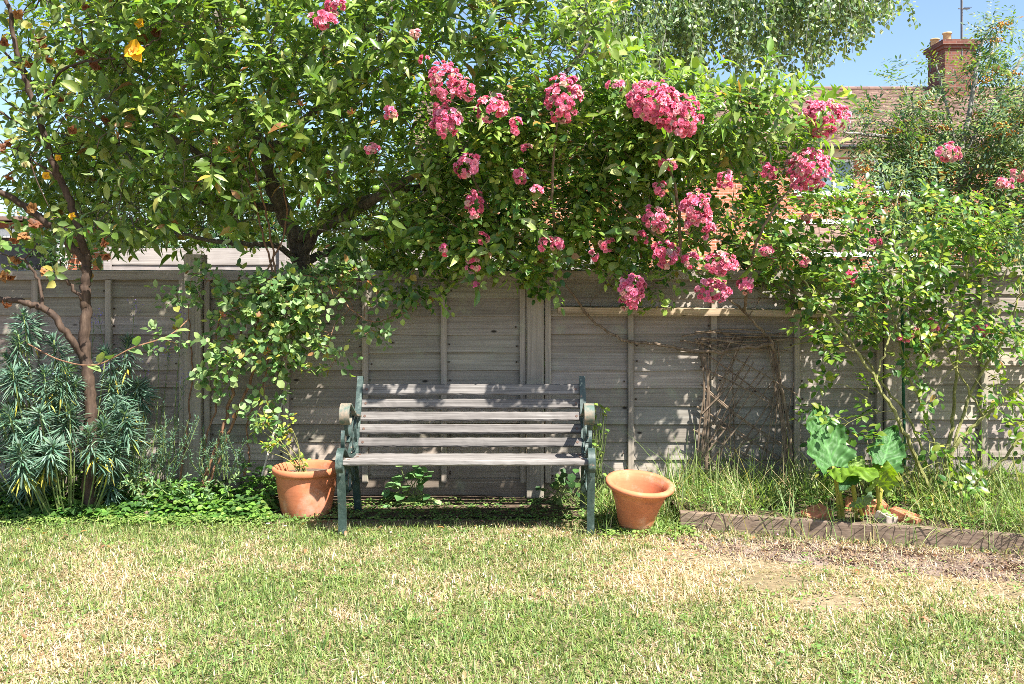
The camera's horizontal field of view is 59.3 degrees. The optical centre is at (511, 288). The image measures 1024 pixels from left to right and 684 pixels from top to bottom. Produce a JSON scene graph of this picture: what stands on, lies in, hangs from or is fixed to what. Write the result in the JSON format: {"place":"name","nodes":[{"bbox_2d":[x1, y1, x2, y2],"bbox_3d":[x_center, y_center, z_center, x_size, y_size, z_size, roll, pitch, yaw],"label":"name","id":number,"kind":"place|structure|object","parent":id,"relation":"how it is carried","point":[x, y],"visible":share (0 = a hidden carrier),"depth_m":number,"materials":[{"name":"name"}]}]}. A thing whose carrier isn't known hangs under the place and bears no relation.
{"place":"outdoors","nodes":[
{"label":"outdoors","id":0,"kind":"place"},
{"bbox_2d":[0,501,1023,683],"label":"ground","id":1,"kind":"structure","parent":0,"point":[1016,593],"depth_m":3.43,"materials":[{"name":"green plant"}]},
{"bbox_2d":[0,216,149,269],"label":"brick outhouse","id":2,"kind":"structure","parent":1,"relation":"on","point":[5,235],"depth_m":11.36,"materials":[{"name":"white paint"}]},
{"bbox_2d":[0,238,55,269],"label":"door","id":3,"kind":"structure","parent":2,"relation":"in","point":[3,259],"depth_m":11.37,"materials":[{"name":"glass"}]},
{"bbox_2d":[0,0,188,510],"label":"flannel bush","id":4,"kind":"object","parent":1,"relation":"on","point":[134,49],"visible":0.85,"depth_m":4.65,"materials":[{"name":"green plant"}]},
{"bbox_2d":[2,119,300,269],"bbox_3d":[-4.619,-0.429,11.573,4.172,3.617,2.243,0,0,0],"label":"garden shrub","id":5,"kind":"object","parent":1,"relation":"on","point":[51,256],"visible":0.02,"depth_m":11.07,"materials":[{"name":"green plant"}]},
{"bbox_2d":[1,495,615,517],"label":"bed","id":6,"kind":"object","parent":1,"relation":"on","point":[507,504],"visible":0.18,"depth_m":4.92,"materials":[{"name":"soil"}]},
{"bbox_2d":[0,307,162,518],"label":"spurge","id":7,"kind":"object","parent":6,"relation":"on","point":[46,458],"visible":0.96,"depth_m":4.68,"materials":[{"name":"green plant"}]},
{"bbox_2d":[97,400,199,488],"bbox_3d":[-1.969,0.846,4.813,0.637,0.486,0.266,0,0,0],"label":"rosemary","id":8,"kind":"object","parent":6,"relation":"on","point":[132,473],"visible":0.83,"depth_m":4.82,"materials":[{"name":"green plant"}]},
{"bbox_2d":[122,466,239,506],"bbox_3d":[-1.739,1.052,4.708,0.612,0.201,0.294,0,0,0],"label":"seedling clump","id":9,"kind":"object","parent":6,"relation":"on","point":[189,495],"visible":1,"depth_m":4.74,"materials":[{"name":"green plant"}]},
{"bbox_2d":[123,510,245,514],"bbox_3d":[-1.703,1.190,4.728,0.715,0.043,0.029,0,0,0],"label":"timber edging","id":10,"kind":"object","parent":6,"relation":"on","point":[146,512],"visible":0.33,"depth_m":4.72,"materials":[{"name":"brown wood"}]},
{"bbox_2d":[187,424,247,483],"bbox_3d":[-1.571,0.903,4.841,0.355,0.325,0.208,0,0,26],"label":"rosemary","id":11,"kind":"object","parent":6,"relation":"on","point":[222,457],"visible":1,"depth_m":4.84,"materials":[{"name":"green plant"}]},
{"bbox_2d":[272,459,336,518],"bbox_3d":[-1.099,1.073,4.810,0.360,0.254,0.360,0,0,0],"label":"plant pot","id":12,"kind":"object","parent":6,"relation":"on","point":[310,491],"visible":0.93,"depth_m":4.69,"materials":[{"name":"ceramic"}]},
{"bbox_2d":[249,409,310,471],"bbox_3d":[-1.234,0.816,4.762,0.308,0.363,0.200,0,0,0],"label":"potted rose","id":13,"kind":"object","parent":12,"relation":"on","point":[272,443],"visible":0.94,"depth_m":4.78,"materials":[{"name":"plant"}]},
{"bbox_2d":[380,465,444,507],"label":"round leaved plant","id":14,"kind":"object","parent":6,"relation":"on","point":[417,474],"visible":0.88,"depth_m":4.97,"materials":[{"name":"green plant"}]},
{"bbox_2d":[0,241,1023,497],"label":"wooden fence","id":15,"kind":"object","parent":6,"relation":"on","point":[650,397],"visible":0.56,"depth_m":5.19,"materials":[{"name":"grey wood"}]},
{"bbox_2d":[532,468,579,505],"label":"ivy","id":16,"kind":"object","parent":6,"relation":"on","point":[556,483],"visible":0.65,"depth_m":4.98,"materials":[{"name":"green plant"}]},
{"bbox_2d":[572,403,612,500],"bbox_3d":[0.458,0.920,5.089,0.238,0.563,0.179,0,0,33],"label":"bindweed","id":17,"kind":"object","parent":6,"relation":"on","point":[598,455],"visible":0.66,"depth_m":5.07,"materials":[{"name":"green plant"}]},
{"bbox_2d":[103,242,635,269],"bbox_3d":[-1.419,0.370,8.966,5.306,1.660,0.072,0,0,0],"label":"neighbour fence","id":18,"kind":"object","parent":1,"relation":"on","point":[219,258],"visible":0.02,"depth_m":8.98,"materials":[{"name":"wood"}]},
{"bbox_2d":[201,145,551,247],"bbox_3d":[-1.617,-0.219,10.787,4.570,3.061,2.073,0,0,0],"label":"garden shrub","id":19,"kind":"object","parent":1,"relation":"on","point":[276,224],"visible":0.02,"depth_m":10.59,"materials":[{"name":"green plant"}]},
{"bbox_2d":[0,0,857,306],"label":"apple tree","id":20,"kind":"object","parent":1,"relation":"on","point":[216,192],"visible":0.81,"depth_m":4.66,"materials":[{"name":"green plant"}]},
{"bbox_2d":[28,93,420,486],"bbox_3d":[-1.509,0.079,4.764,2.042,2.082,0.746,0,0,0],"label":"honeysuckle","id":21,"kind":"object","parent":20,"relation":"attached to","point":[301,290],"visible":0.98,"depth_m":4.80,"materials":[{"name":"green plant"}]},
{"bbox_2d":[335,376,595,533],"bbox_3d":[-0.223,0.843,4.632,1.264,0.728,0.639,0,0,0],"label":"garden bench","id":22,"kind":"object","parent":1,"relation":"on","point":[354,460],"visible":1,"depth_m":4.81,"materials":[{"name":"grey wood"}]},
{"bbox_2d":[379,193,579,269],"bbox_3d":[-0.072,0.191,8.122,2.203,2.202,1.672,0,0,-22],"label":"garden shrub","id":23,"kind":"object","parent":1,"relation":"on","point":[521,243],"visible":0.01,"depth_m":8.19,"materials":[{"name":"green plant"}]},
{"bbox_2d":[0,455,1023,683],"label":"ground cover","id":24,"kind":"object","parent":1,"relation":"on","point":[230,505],"visible":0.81,"depth_m":4.65,"materials":[{"name":"green plant"}]},
{"bbox_2d":[47,299,190,483],"bbox_3d":[-2.222,0.596,5.004,0.828,1.074,0.383,0,0,-6],"label":"lavender","id":25,"kind":"object","parent":24,"relation":"on","point":[175,420],"visible":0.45,"depth_m":5.08,"materials":[{"name":"green plant"}]},
{"bbox_2d":[261,383,288,475],"bbox_3d":[-1.292,0.769,4.932,0.029,0.500,0.176,0,0,45],"label":"garden cane","id":26,"kind":"object","parent":24,"relation":"on","point":[264,466],"visible":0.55,"depth_m":4.89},
{"bbox_2d":[605,470,674,534],"bbox_3d":[0.621,1.075,4.456,0.342,0.253,0.342,5,9,0],"label":"plant pot","id":27,"kind":"object","parent":24,"relation":"on","point":[640,496],"visible":0.94,"depth_m":4.39,"materials":[{"name":"ceramic"}]},
{"bbox_2d":[593,219,778,268],"bbox_3d":[1.606,0.302,8.796,2.618,2.046,1.838,0,0,0],"label":"garden shrub","id":28,"kind":"object","parent":1,"relation":"on","point":[671,221],"depth_m":8.68,"materials":[{"name":"green plant"}]},
{"bbox_2d":[539,0,920,265],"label":"birch tree","id":29,"kind":"object","parent":1,"relation":"on","point":[690,26],"visible":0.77,"depth_m":12.45,"materials":[{"name":"green plant"}]},
{"bbox_2d":[560,422,1023,559],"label":"long grass","id":30,"kind":"structure","parent":1,"relation":"on","point":[920,487],"depth_m":4.63,"materials":[{"name":"green plant"}]},
{"bbox_2d":[307,0,882,483],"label":"climbing rose","id":31,"kind":"object","parent":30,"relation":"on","point":[591,202],"visible":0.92,"depth_m":4.66,"materials":[{"name":"green plant"}]},
{"bbox_2d":[680,329,803,484],"bbox_3d":[1.307,0.828,5.113,0.709,1.203,0.069,0,0,0],"label":"stick trellis","id":32,"kind":"object","parent":30,"relation":"on","point":[706,410],"visible":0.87,"depth_m":5.12,"materials":[{"name":"brown wood"}]},
{"bbox_2d":[800,504,832,519],"bbox_3d":[1.486,1.111,4.400,0.133,0.067,0.088,-15,17,-19],"label":"brick","id":33,"kind":"object","parent":30,"relation":"on","point":[816,510],"visible":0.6,"depth_m":4.38,"materials":[{"name":"brown brick"}]},
{"bbox_2d":[844,496,858,512],"bbox_3d":[1.746,1.110,4.600,0.089,0.066,0.134,5,-2,20],"label":"brick","id":34,"kind":"object","parent":30,"relation":"on","point":[849,500],"visible":0.38,"depth_m":4.56,"materials":[{"name":"orange brick"}]},
{"bbox_2d":[806,404,906,520],"bbox_3d":[1.704,0.863,4.388,0.530,0.573,0.450,0,0,0],"label":"rhubarb","id":35,"kind":"object","parent":30,"relation":"on","point":[826,450],"visible":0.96,"depth_m":4.41,"materials":[{"name":"green plant"}]},
{"bbox_2d":[859,499,888,514],"bbox_3d":[1.813,1.110,4.520,0.131,0.089,0.064,0,20,-5],"label":"brick","id":36,"kind":"object","parent":30,"relation":"on","point":[885,504],"visible":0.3,"depth_m":4.49,"materials":[{"name":"orange brick"}]},
{"bbox_2d":[874,510,897,523],"bbox_3d":[1.804,1.109,4.339,0.096,0.058,0.074,12,1,-34],"label":"brick","id":37,"kind":"object","parent":30,"relation":"on","point":[887,519],"visible":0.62,"depth_m":4.31,"materials":[{"name":"grey brick"}]},
{"bbox_2d":[781,141,1023,504],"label":"shrub rose","id":38,"kind":"object","parent":30,"relation":"on","point":[971,242],"visible":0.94,"depth_m":4.63,"materials":[{"name":"green plant"}]},
{"bbox_2d":[900,295,905,465],"bbox_3d":[2.163,0.496,4.975,0.018,0.962,0.066,0,0,5],"label":"garden stake","id":39,"kind":"object","parent":30,"relation":"on","point":[903,385],"visible":0.5,"depth_m":4.97,"materials":[{"name":"brown wood"}]},
{"bbox_2d":[889,506,921,523],"bbox_3d":[1.904,1.110,4.360,0.141,0.060,0.090,18,11,37],"label":"brick","id":40,"kind":"object","parent":30,"relation":"on","point":[897,511],"visible":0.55,"depth_m":4.33,"materials":[{"name":"orange brick"}]},
{"bbox_2d":[664,531,1023,581],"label":"bare soil","id":41,"kind":"structure","parent":1,"relation":"on","point":[960,568],"depth_m":4.03,"materials":[{"name":"brown soil"}]},
{"bbox_2d":[679,510,1023,554],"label":"timber edging","id":42,"kind":"object","parent":1,"relation":"on","point":[966,538],"visible":0.79,"depth_m":4.26,"materials":[{"name":"brown wood"}]},
{"bbox_2d":[828,1,1023,265],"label":"rowan tree","id":43,"kind":"object","parent":1,"relation":"on","point":[921,147],"visible":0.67,"depth_m":7.32,"materials":[{"name":"green plant"}]},
{"bbox_2d":[846,195,1023,267],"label":"garden shrub","id":44,"kind":"object","parent":1,"relation":"on","point":[856,261],"visible":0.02,"depth_m":8.74,"materials":[{"name":"green plant"}]},
{"bbox_2d":[0,0,1023,247],"label":"sky","id":45,"kind":"structure","parent":0,"point":[935,17],"materials":[{"name":"blue"}]},
{"bbox_2d":[408,0,1023,269],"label":"brick house","id":46,"kind":"structure","parent":0,"point":[944,44],"depth_m":24.48,"materials":[{"name":"brown brick"}]},
{"bbox_2d":[794,159,853,196],"bbox_3d":[8.320,-2.948,24.000,1.700,0.995,0.180,0,0,0],"label":"window","id":47,"kind":"structure","parent":46,"relation":"in","point":[828,181],"depth_m":24.07,"materials":[{"name":"white paint"}]},
{"bbox_2d":[872,159,947,196],"bbox_3d":[10.651,-2.948,24.000,2.095,0.995,0.180,0,0,0],"label":"window","id":48,"kind":"structure","parent":46,"relation":"in","point":[876,159],"depth_m":24.03,"materials":[{"name":"white paint"}]}
]}

